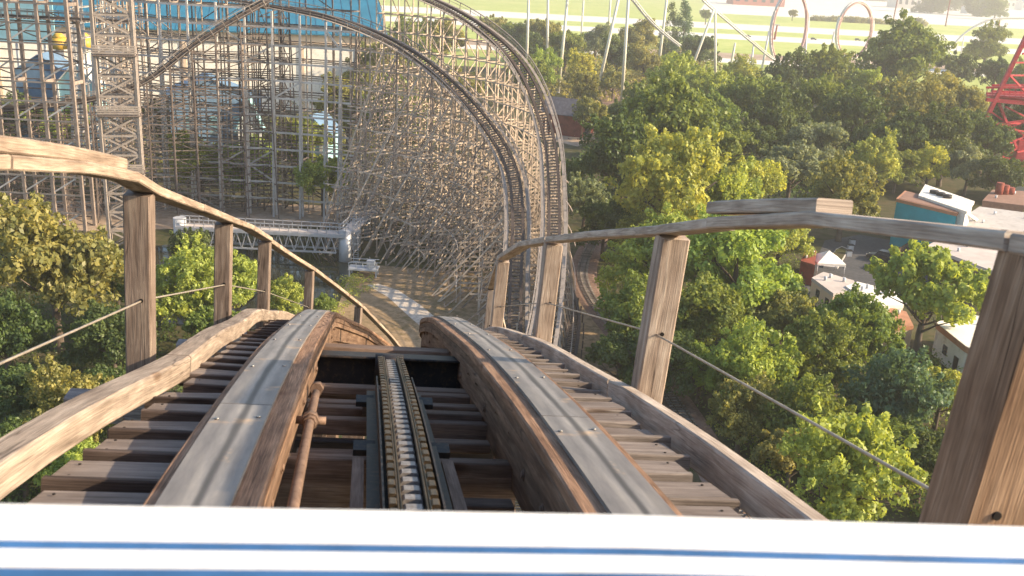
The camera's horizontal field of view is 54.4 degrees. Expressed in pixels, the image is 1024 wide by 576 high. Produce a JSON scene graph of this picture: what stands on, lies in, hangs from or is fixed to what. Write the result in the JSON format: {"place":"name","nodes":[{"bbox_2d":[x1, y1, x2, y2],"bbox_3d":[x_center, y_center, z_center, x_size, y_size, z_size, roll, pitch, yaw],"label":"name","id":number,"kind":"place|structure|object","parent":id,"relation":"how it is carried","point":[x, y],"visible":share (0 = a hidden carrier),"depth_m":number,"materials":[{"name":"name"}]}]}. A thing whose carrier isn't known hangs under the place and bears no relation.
{"place":"outdoors","nodes":[
{"label":"outdoors","id":0,"kind":"place"},
{"bbox_2d":[1,201,380,230],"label":"tan plaza","id":1,"kind":"structure","parent":0,"point":[163,219],"depth_m":180.85,"materials":[{"name":"concrete"}]},
{"bbox_2d":[165,129,233,203],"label":"tree","id":2,"kind":"object","parent":1,"relation":"on","point":[194,157],"visible":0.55,"depth_m":182.54,"materials":[{"name":"green plant"}]},
{"bbox_2d":[293,154,354,216],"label":"tree","id":3,"kind":"object","parent":1,"relation":"on","point":[311,174],"visible":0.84,"depth_m":179.27,"materials":[{"name":"green plant"}]},
{"bbox_2d":[166,73,251,151],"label":"kiosk","id":4,"kind":"object","parent":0,"point":[234,101],"visible":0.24,"depth_m":219.46,"materials":[{"name":"blue stone"}]},
{"bbox_2d":[113,238,360,329],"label":"pond water","id":5,"kind":"structure","parent":0,"point":[332,267],"depth_m":154.78,"materials":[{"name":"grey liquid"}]},
{"bbox_2d":[202,249,257,311],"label":"tree","id":6,"kind":"object","parent":5,"relation":"on","point":[244,272],"visible":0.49,"depth_m":124.57,"materials":[{"name":"green plant"}]},
{"bbox_2d":[270,272,303,314],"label":"tree","id":7,"kind":"object","parent":5,"relation":"on","point":[284,286],"visible":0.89,"depth_m":126.20,"materials":[{"name":"green plant"}]},
{"bbox_2d":[368,284,432,324],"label":"stone path","id":8,"kind":"structure","parent":0,"point":[416,312],"depth_m":139.79,"materials":[{"name":"stone"}]},
{"bbox_2d":[337,265,621,377],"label":"dry grass bank","id":9,"kind":"structure","parent":0,"point":[401,326],"depth_m":139.26,"materials":[{"name":"plant"}]},
{"bbox_2d":[530,258,583,357],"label":"coaster track","id":10,"kind":"structure","parent":9,"relation":"on","point":[574,351],"depth_m":129.43,"materials":[{"name":"wood"}]},
{"bbox_2d":[0,0,1023,523],"bbox_3d":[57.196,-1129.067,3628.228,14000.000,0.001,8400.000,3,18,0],"label":"ground","id":11,"kind":"structure","parent":0,"point":[976,196],"depth_m":170.06,"materials":[{"name":"soil"}]},
{"bbox_2d":[0,0,54,66],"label":"billboard","id":12,"kind":"object","parent":11,"relation":"on","point":[26,36],"visible":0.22,"depth_m":243.95,"materials":[{"name":"metal"}]},
{"bbox_2d":[0,362,56,424],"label":"tree","id":13,"kind":"object","parent":11,"relation":"on","point":[16,389],"visible":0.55,"depth_m":93.89,"materials":[{"name":"green plant"}]},
{"bbox_2d":[0,288,63,369],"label":"tree","id":14,"kind":"object","parent":11,"relation":"on","point":[17,333],"visible":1,"depth_m":104.97,"materials":[{"name":"green plant"}]},
{"bbox_2d":[15,52,68,142],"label":"kiosk","id":15,"kind":"object","parent":11,"relation":"on","point":[36,92],"visible":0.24,"depth_m":229.91,"materials":[{"name":"blue stone"}]},
{"bbox_2d":[0,191,123,351],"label":"tree","id":16,"kind":"object","parent":11,"relation":"on","point":[73,268],"visible":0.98,"depth_m":112.26,"materials":[{"name":"green plant"}]},
{"bbox_2d":[18,353,113,443],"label":"tree","id":17,"kind":"object","parent":11,"relation":"on","point":[62,381],"visible":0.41,"depth_m":89.24,"materials":[{"name":"green plant"}]},
{"bbox_2d":[0,0,136,231],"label":"coaster straight","id":18,"kind":"object","parent":11,"relation":"on","point":[48,23],"visible":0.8,"depth_m":161.39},
{"bbox_2d":[0,285,191,503],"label":"undergrowth","id":19,"kind":"object","parent":11,"relation":"on","point":[15,501],"visible":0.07,"depth_m":114.47,"materials":[{"name":"green plant"}]},
{"bbox_2d":[57,298,158,373],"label":"tree","id":20,"kind":"object","parent":11,"relation":"on","point":[105,337],"visible":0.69,"depth_m":104.96,"materials":[{"name":"green plant"}]},
{"bbox_2d":[88,0,145,245],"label":"lattice tower","id":21,"kind":"structure","parent":11,"relation":"on","point":[111,114],"depth_m":151.56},
{"bbox_2d":[0,0,301,222],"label":"coaster dip","id":22,"kind":"object","parent":11,"relation":"on","point":[181,54],"visible":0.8,"depth_m":174.73,"materials":[{"name":"wood"}]},
{"bbox_2d":[0,0,386,110],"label":"show hall","id":23,"kind":"structure","parent":11,"relation":"on","point":[367,9],"depth_m":300.38,"materials":[{"name":"teal paint"}]},
{"bbox_2d":[156,232,245,334],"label":"tree","id":24,"kind":"object","parent":11,"relation":"on","point":[189,269],"visible":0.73,"depth_m":117.01,"materials":[{"name":"green plant"}]},
{"bbox_2d":[173,200,381,261],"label":"truss bridge","id":25,"kind":"structure","parent":11,"relation":"on","point":[352,227],"depth_m":156.26,"materials":[{"name":"grey metal"}]},
{"bbox_2d":[266,115,332,188],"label":"tree","id":26,"kind":"object","parent":11,"relation":"on","point":[318,138],"visible":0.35,"depth_m":199.91,"materials":[{"name":"green plant"}]},
{"bbox_2d":[68,0,530,512],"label":"coaster turn","id":27,"kind":"object","parent":11,"relation":"on","point":[499,205],"visible":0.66,"depth_m":168.91,"materials":[{"name":"wood"}]},
{"bbox_2d":[111,0,575,352],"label":"coaster turn","id":28,"kind":"object","parent":11,"relation":"on","point":[544,203],"visible":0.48,"depth_m":165.59,"materials":[{"name":"wood"}]},
{"bbox_2d":[142,309,683,516],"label":"lift hill track","id":29,"kind":"structure","parent":11,"relation":"on","point":[504,425],"depth_m":4.59,"materials":[{"name":"brown wood"}]},
{"bbox_2d":[0,308,294,505],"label":"walkway","id":30,"kind":"structure","parent":29,"relation":"attached to","point":[126,462],"depth_m":3.90,"materials":[{"name":"brown wood"}]},
{"bbox_2d":[0,135,400,423],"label":"handrail","id":31,"kind":"object","parent":30,"relation":"attached to","point":[142,194],"visible":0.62,"depth_m":5.50,"materials":[{"name":"brown wood"}]},
{"bbox_2d":[286,381,325,508],"bbox_3d":[-0.793,0.720,3.624,0.142,0.770,3.380,0,18,-8],"label":"grease pipe","id":32,"kind":"object","parent":29,"relation":"on","point":[310,420],"visible":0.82,"depth_m":4.04,"materials":[{"name":"metal"}]},
{"bbox_2d":[378,356,441,511],"bbox_3d":[-0.514,0.715,4.646,0.180,1.196,4.760,0,18,-8],"label":"lift chain","id":33,"kind":"object","parent":29,"relation":"on","point":[411,484],"visible":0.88,"depth_m":4.18,"materials":[{"name":"metal"}]},
{"bbox_2d":[0,504,1023,575],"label":"coaster car","id":34,"kind":"object","parent":29,"relation":"on","point":[59,540],"visible":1,"depth_m":0.86,"materials":[{"name":"white paint"}]},
{"bbox_2d":[484,327,829,520],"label":"walkway","id":35,"kind":"structure","parent":29,"relation":"attached to","point":[664,447],"depth_m":4.32,"materials":[{"name":"brown wood"}]},
{"bbox_2d":[484,198,1023,526],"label":"handrail","id":36,"kind":"object","parent":35,"relation":"attached to","point":[977,478],"visible":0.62,"depth_m":2.60,"materials":[{"name":"brown wood"}]},
{"bbox_2d":[551,132,596,145],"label":"barn yard","id":37,"kind":"structure","parent":11,"relation":"on","point":[572,141],"depth_m":278.15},
{"bbox_2d":[541,96,593,137],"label":"barn","id":38,"kind":"structure","parent":37,"relation":"on","point":[570,126],"depth_m":284.41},
{"bbox_2d":[566,170,610,227],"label":"tree","id":39,"kind":"object","parent":11,"relation":"on","point":[586,189],"visible":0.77,"depth_m":178.31,"materials":[{"name":"green plant"}]},
{"bbox_2d":[573,197,635,258],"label":"tree","id":40,"kind":"object","parent":11,"relation":"on","point":[598,216],"visible":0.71,"depth_m":162.64,"materials":[{"name":"green plant"}]},
{"bbox_2d":[495,39,722,104],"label":"undergrowth","id":41,"kind":"object","parent":11,"relation":"on","point":[637,77],"visible":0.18,"depth_m":405.36,"materials":[{"name":"green plant"}]},
{"bbox_2d":[584,330,636,379],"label":"tree","id":42,"kind":"object","parent":11,"relation":"on","point":[613,348],"visible":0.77,"depth_m":110.11,"materials":[{"name":"green plant"}]},
{"bbox_2d":[578,107,659,201],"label":"tree","id":43,"kind":"object","parent":11,"relation":"on","point":[619,134],"visible":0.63,"depth_m":189.40,"materials":[{"name":"green plant"}]},
{"bbox_2d":[594,201,714,289],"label":"tree","id":44,"kind":"object","parent":11,"relation":"on","point":[641,249],"visible":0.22,"depth_m":134.82,"materials":[{"name":"green plant"}]},
{"bbox_2d":[615,323,699,397],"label":"tree","id":45,"kind":"object","parent":11,"relation":"on","point":[677,357],"visible":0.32,"depth_m":107.66,"materials":[{"name":"green plant"}]},
{"bbox_2d":[572,239,750,517],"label":"railway bed","id":46,"kind":"object","parent":11,"relation":"on","point":[694,411],"visible":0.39,"depth_m":139.86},
{"bbox_2d":[593,268,686,335],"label":"tree","id":47,"kind":"object","parent":46,"relation":"on","point":[625,305],"visible":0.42,"depth_m":116.74,"materials":[{"name":"green plant"}]},
{"bbox_2d":[577,240,751,518],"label":"miniature railway","id":48,"kind":"object","parent":46,"relation":"on","point":[587,251],"visible":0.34,"depth_m":146.81,"materials":[{"name":"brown wood"}]},
{"bbox_2d":[595,64,730,193],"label":"tree","id":49,"kind":"object","parent":11,"relation":"on","point":[675,105],"visible":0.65,"depth_m":199.91,"materials":[{"name":"green plant"}]},
{"bbox_2d":[604,123,737,222],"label":"tree","id":50,"kind":"object","parent":11,"relation":"on","point":[653,165],"visible":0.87,"depth_m":157.61,"materials":[{"name":"green plant"}]},
{"bbox_2d":[644,50,702,92],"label":"tree","id":51,"kind":"object","parent":11,"relation":"on","point":[685,67],"visible":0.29,"depth_m":317.43,"materials":[{"name":"green plant"}]},
{"bbox_2d":[672,339,722,403],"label":"tree","id":52,"kind":"object","parent":11,"relation":"on","point":[698,369],"visible":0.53,"depth_m":109.25,"materials":[{"name":"green plant"}]},
{"bbox_2d":[380,5,1021,43],"bbox_3d":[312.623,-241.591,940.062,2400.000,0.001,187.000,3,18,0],"label":"highway","id":53,"kind":"structure","parent":11,"relation":"on","point":[711,25],"depth_m":943.21,"materials":[{"name":"asphalt"}]},
{"bbox_2d":[385,16,1023,54],"bbox_3d":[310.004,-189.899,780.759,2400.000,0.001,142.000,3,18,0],"label":"highway","id":54,"kind":"structure","parent":11,"relation":"on","point":[762,38],"depth_m":785.73,"materials":[{"name":"asphalt"}]},
{"bbox_2d":[675,271,754,344],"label":"tree","id":55,"kind":"object","parent":11,"relation":"on","point":[711,300],"visible":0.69,"depth_m":116.29,"materials":[{"name":"green plant"}]},
{"bbox_2d":[677,124,760,175],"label":"tree","id":56,"kind":"object","parent":11,"relation":"on","point":[733,142],"visible":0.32,"depth_m":206.19,"materials":[{"name":"green plant"}]},
{"bbox_2d":[682,155,764,215],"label":"tree","id":57,"kind":"object","parent":11,"relation":"on","point":[739,185],"visible":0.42,"depth_m":162.13,"materials":[{"name":"green plant"}]},
{"bbox_2d":[685,197,804,338],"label":"tree","id":58,"kind":"object","parent":11,"relation":"on","point":[732,252],"visible":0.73,"depth_m":125.20,"materials":[{"name":"green plant"}]},
{"bbox_2d":[705,370,784,455],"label":"tree","id":59,"kind":"object","parent":11,"relation":"on","point":[744,421],"visible":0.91,"depth_m":96.95,"materials":[{"name":"green plant"}]},
{"bbox_2d":[708,73,792,121],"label":"tree","id":60,"kind":"object","parent":11,"relation":"on","point":[741,91],"visible":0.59,"depth_m":273.47,"materials":[{"name":"green plant"}]},
{"bbox_2d":[704,315,804,405],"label":"tree","id":61,"kind":"object","parent":11,"relation":"on","point":[746,358],"visible":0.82,"depth_m":104.31,"materials":[{"name":"green plant"}]},
{"bbox_2d":[730,117,784,159],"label":"tree","id":62,"kind":"object","parent":11,"relation":"on","point":[767,137],"visible":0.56,"depth_m":229.42,"materials":[{"name":"green plant"}]},
{"bbox_2d":[733,155,788,198],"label":"tree","id":63,"kind":"object","parent":11,"relation":"on","point":[773,180],"visible":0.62,"depth_m":195.82,"materials":[{"name":"green plant"}]},
{"bbox_2d":[749,428,810,489],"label":"tree","id":64,"kind":"object","parent":11,"relation":"on","point":[763,452],"visible":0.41,"depth_m":91.45,"materials":[{"name":"green plant"}]},
{"bbox_2d":[599,236,963,522],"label":"undergrowth","id":65,"kind":"object","parent":11,"relation":"on","point":[935,361],"visible":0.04,"depth_m":100.83,"materials":[{"name":"green plant"}]},
{"bbox_2d":[747,82,816,144],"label":"tree","id":66,"kind":"object","parent":11,"relation":"on","point":[776,114],"visible":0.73,"depth_m":248.47,"materials":[{"name":"green plant"}]},
{"bbox_2d":[744,288,819,349],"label":"tree","id":67,"kind":"object","parent":11,"relation":"on","point":[787,308],"visible":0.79,"depth_m":120.83,"materials":[{"name":"green plant"}]},
{"bbox_2d":[755,46,820,108],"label":"tree","id":68,"kind":"object","parent":11,"relation":"on","point":[799,69],"visible":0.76,"depth_m":343.47,"materials":[{"name":"green plant"}]},
{"bbox_2d":[762,229,816,265],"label":"tree","id":69,"kind":"object","parent":11,"relation":"on","point":[795,243],"visible":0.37,"depth_m":157.47,"materials":[{"name":"green plant"}]},
{"bbox_2d":[758,138,824,197],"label":"tree","id":70,"kind":"object","parent":11,"relation":"on","point":[801,161],"visible":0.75,"depth_m":203.16,"materials":[{"name":"green plant"}]},
{"bbox_2d":[752,372,856,438],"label":"tree","id":71,"kind":"object","parent":11,"relation":"on","point":[801,392],"visible":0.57,"depth_m":95.41,"materials":[{"name":"green plant"}]},
{"bbox_2d":[782,120,850,183],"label":"tree","id":72,"kind":"object","parent":11,"relation":"on","point":[824,138],"visible":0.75,"depth_m":229.38,"materials":[{"name":"green plant"}]},
{"bbox_2d":[792,70,846,125],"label":"tree","id":73,"kind":"object","parent":11,"relation":"on","point":[819,91],"visible":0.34,"depth_m":269.68,"materials":[{"name":"green plant"}]},
{"bbox_2d":[783,307,872,395],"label":"tree","id":74,"kind":"object","parent":11,"relation":"on","point":[828,336],"visible":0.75,"depth_m":107.57,"materials":[{"name":"green plant"}]},
{"bbox_2d":[807,42,855,106],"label":"tree","id":75,"kind":"object","parent":11,"relation":"on","point":[832,59],"visible":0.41,"depth_m":348.56,"materials":[{"name":"green plant"}]},
{"bbox_2d":[797,282,906,389],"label":"tree","id":76,"kind":"object","parent":11,"relation":"on","point":[876,316],"visible":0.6,"depth_m":113.02,"materials":[{"name":"green plant"}]},
{"bbox_2d":[776,394,928,522],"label":"tree","id":77,"kind":"object","parent":11,"relation":"on","point":[844,495],"visible":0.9,"depth_m":78.76,"materials":[{"name":"green plant"}]},
{"bbox_2d":[818,79,890,150],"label":"tree","id":78,"kind":"object","parent":11,"relation":"on","point":[854,107],"visible":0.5,"depth_m":249.99,"materials":[{"name":"green plant"}]},
{"bbox_2d":[699,0,1023,28],"bbox_3d":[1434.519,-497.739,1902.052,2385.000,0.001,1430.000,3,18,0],"label":"parking lot","id":79,"kind":"structure","parent":11,"relation":"on","point":[880,9],"depth_m":1560.41,"materials":[{"name":"asphalt"}]},
{"bbox_2d":[702,0,1023,75],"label":"looping coaster","id":80,"kind":"object","parent":11,"relation":"on","point":[806,27],"visible":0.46,"depth_m":460.92,"materials":[{"name":"white paint"}]},
{"bbox_2d":[847,125,904,183],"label":"tree","id":81,"kind":"object","parent":11,"relation":"on","point":[887,165],"visible":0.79,"depth_m":217.92,"materials":[{"name":"green plant"}]},
{"bbox_2d":[834,345,955,433],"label":"tree","id":82,"kind":"object","parent":11,"relation":"on","point":[911,393],"visible":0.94,"depth_m":98.46,"materials":[{"name":"green plant"}]},
{"bbox_2d":[844,7,956,98],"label":"tree","id":83,"kind":"object","parent":11,"relation":"on","point":[911,47],"visible":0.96,"depth_m":381.13,"materials":[{"name":"green plant"}]},
{"bbox_2d":[867,105,941,184],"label":"tree","id":84,"kind":"object","parent":11,"relation":"on","point":[910,135],"visible":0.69,"depth_m":233.25,"materials":[{"name":"green plant"}]},
{"bbox_2d":[874,73,959,119],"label":"tree","id":85,"kind":"object","parent":11,"relation":"on","point":[920,104],"visible":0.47,"depth_m":269.09,"materials":[{"name":"green plant"}]},
{"bbox_2d":[892,429,944,502],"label":"tree","id":86,"kind":"object","parent":11,"relation":"on","point":[924,454],"visible":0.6,"depth_m":90.73,"materials":[{"name":"green plant"}]},
{"bbox_2d":[889,191,957,251],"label":"turquoise building","id":87,"kind":"structure","parent":11,"relation":"on","point":[911,206],"depth_m":179.30,"materials":[{"name":"paint"}]},
{"bbox_2d":[863,239,990,362],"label":"tree","id":88,"kind":"object","parent":11,"relation":"on","point":[923,297],"visible":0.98,"depth_m":122.69,"materials":[{"name":"green plant"}]},
{"bbox_2d":[905,141,949,184],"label":"tree","id":89,"kind":"object","parent":11,"relation":"on","point":[938,156],"visible":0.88,"depth_m":226.47,"materials":[{"name":"green plant"}]},
{"bbox_2d":[918,184,978,225],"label":"flat-roofed building","id":90,"kind":"structure","parent":11,"relation":"on","point":[962,206],"depth_m":179.92,"materials":[{"name":"white paint"}]},
{"bbox_2d":[913,100,988,186],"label":"tree","id":91,"kind":"object","parent":11,"relation":"on","point":[952,128],"visible":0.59,"depth_m":233.43,"materials":[{"name":"green plant"}]},
{"bbox_2d":[932,315,978,373],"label":"flat roofed building","id":92,"kind":"structure","parent":11,"relation":"on","point":[955,342],"depth_m":126.18,"materials":[{"name":"paint"}]},
{"bbox_2d":[935,50,978,82],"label":"tree","id":93,"kind":"object","parent":11,"relation":"on","point":[963,65],"visible":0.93,"depth_m":422.24,"materials":[{"name":"green plant"}]},
{"bbox_2d":[925,67,989,115],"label":"tree","id":94,"kind":"object","parent":11,"relation":"on","point":[974,97],"visible":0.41,"depth_m":297.10,"materials":[{"name":"green plant"}]},
{"bbox_2d":[928,242,997,295],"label":"flat roofed building","id":95,"kind":"structure","parent":11,"relation":"on","point":[983,259],"depth_m":161.25,"materials":[{"name":"white concrete"}]},
{"bbox_2d":[948,142,986,195],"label":"tree","id":96,"kind":"object","parent":11,"relation":"on","point":[964,164],"visible":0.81,"depth_m":226.27,"materials":[{"name":"green plant"}]},
{"bbox_2d":[961,108,1017,175],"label":"tree","id":97,"kind":"object","parent":11,"relation":"on","point":[991,135],"visible":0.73,"depth_m":249.97,"materials":[{"name":"green plant"}]},
{"bbox_2d":[966,207,1023,230],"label":"flat roofed building","id":98,"kind":"structure","parent":11,"relation":"on","point":[999,218],"depth_m":184.67,"materials":[{"name":"beige concrete"}]},
{"bbox_2d":[966,151,1023,190],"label":"tree","id":99,"kind":"object","parent":11,"relation":"on","point":[1010,172],"visible":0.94,"depth_m":219.62,"materials":[{"name":"green plant"}]},
{"bbox_2d":[978,36,1023,166],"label":"red ride tower","id":100,"kind":"structure","parent":11,"relation":"on","point":[999,95],"depth_m":257.60,"materials":[{"name":"metal"}]},
{"bbox_2d":[379,0,1023,38],"bbox_3d":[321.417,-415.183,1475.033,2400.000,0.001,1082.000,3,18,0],"label":"field","id":101,"kind":"structure","parent":0,"point":[651,8],"depth_m":1137.99,"materials":[{"name":"green plant"}]},
{"bbox_2d":[382,11,1023,48],"bbox_3d":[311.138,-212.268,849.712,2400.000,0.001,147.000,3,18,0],"label":"median grass","id":102,"kind":"structure","parent":0,"point":[746,32],"depth_m":857.79,"materials":[{"name":"plant"}]},
{"bbox_2d":[385,21,1023,67],"bbox_3d":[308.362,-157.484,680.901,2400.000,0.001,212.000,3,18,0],"label":"roadside grass","id":103,"kind":"structure","parent":0,"point":[744,46],"depth_m":697.61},
{"bbox_2d":[410,48,1003,93],"bbox_3d":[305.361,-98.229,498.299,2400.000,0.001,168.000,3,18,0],"label":"park lawn","id":104,"kind":"structure","parent":0,"point":[976,81],"depth_m":504.63,"materials":[{"name":"green plant"}]},
{"bbox_2d":[457,45,983,75],"bbox_3d":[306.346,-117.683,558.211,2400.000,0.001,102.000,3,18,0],"label":"pale path","id":105,"kind":"structure","parent":0,"point":[725,60],"depth_m":564.38,"materials":[{"name":"concrete"}]},
{"bbox_2d":[962,19,1012,59],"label":"tree","id":106,"kind":"object","parent":105,"relation":"on","point":[990,35],"visible":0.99,"depth_m":560.69,"materials":[{"name":"green plant"}]},
{"bbox_2d":[804,235,931,303],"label":"courtyard paving","id":107,"kind":"structure","parent":0,"point":[855,271],"depth_m":174.30,"materials":[{"name":"concrete"}]},
{"bbox_2d":[809,272,853,306],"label":"flat roofed building","id":108,"kind":"structure","parent":107,"relation":"on","point":[825,286],"depth_m":146.95,"materials":[{"name":"beige paint"}]},
{"bbox_2d":[798,150,887,241],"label":"tree","id":109,"kind":"object","parent":107,"relation":"on","point":[850,175],"visible":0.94,"depth_m":178.70,"materials":[{"name":"green plant"}]},
{"bbox_2d":[982,182,1023,211],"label":"flat roofed building","id":110,"kind":"structure","parent":0,"point":[1003,195],"depth_m":203.65,"materials":[{"name":"pink concrete"}]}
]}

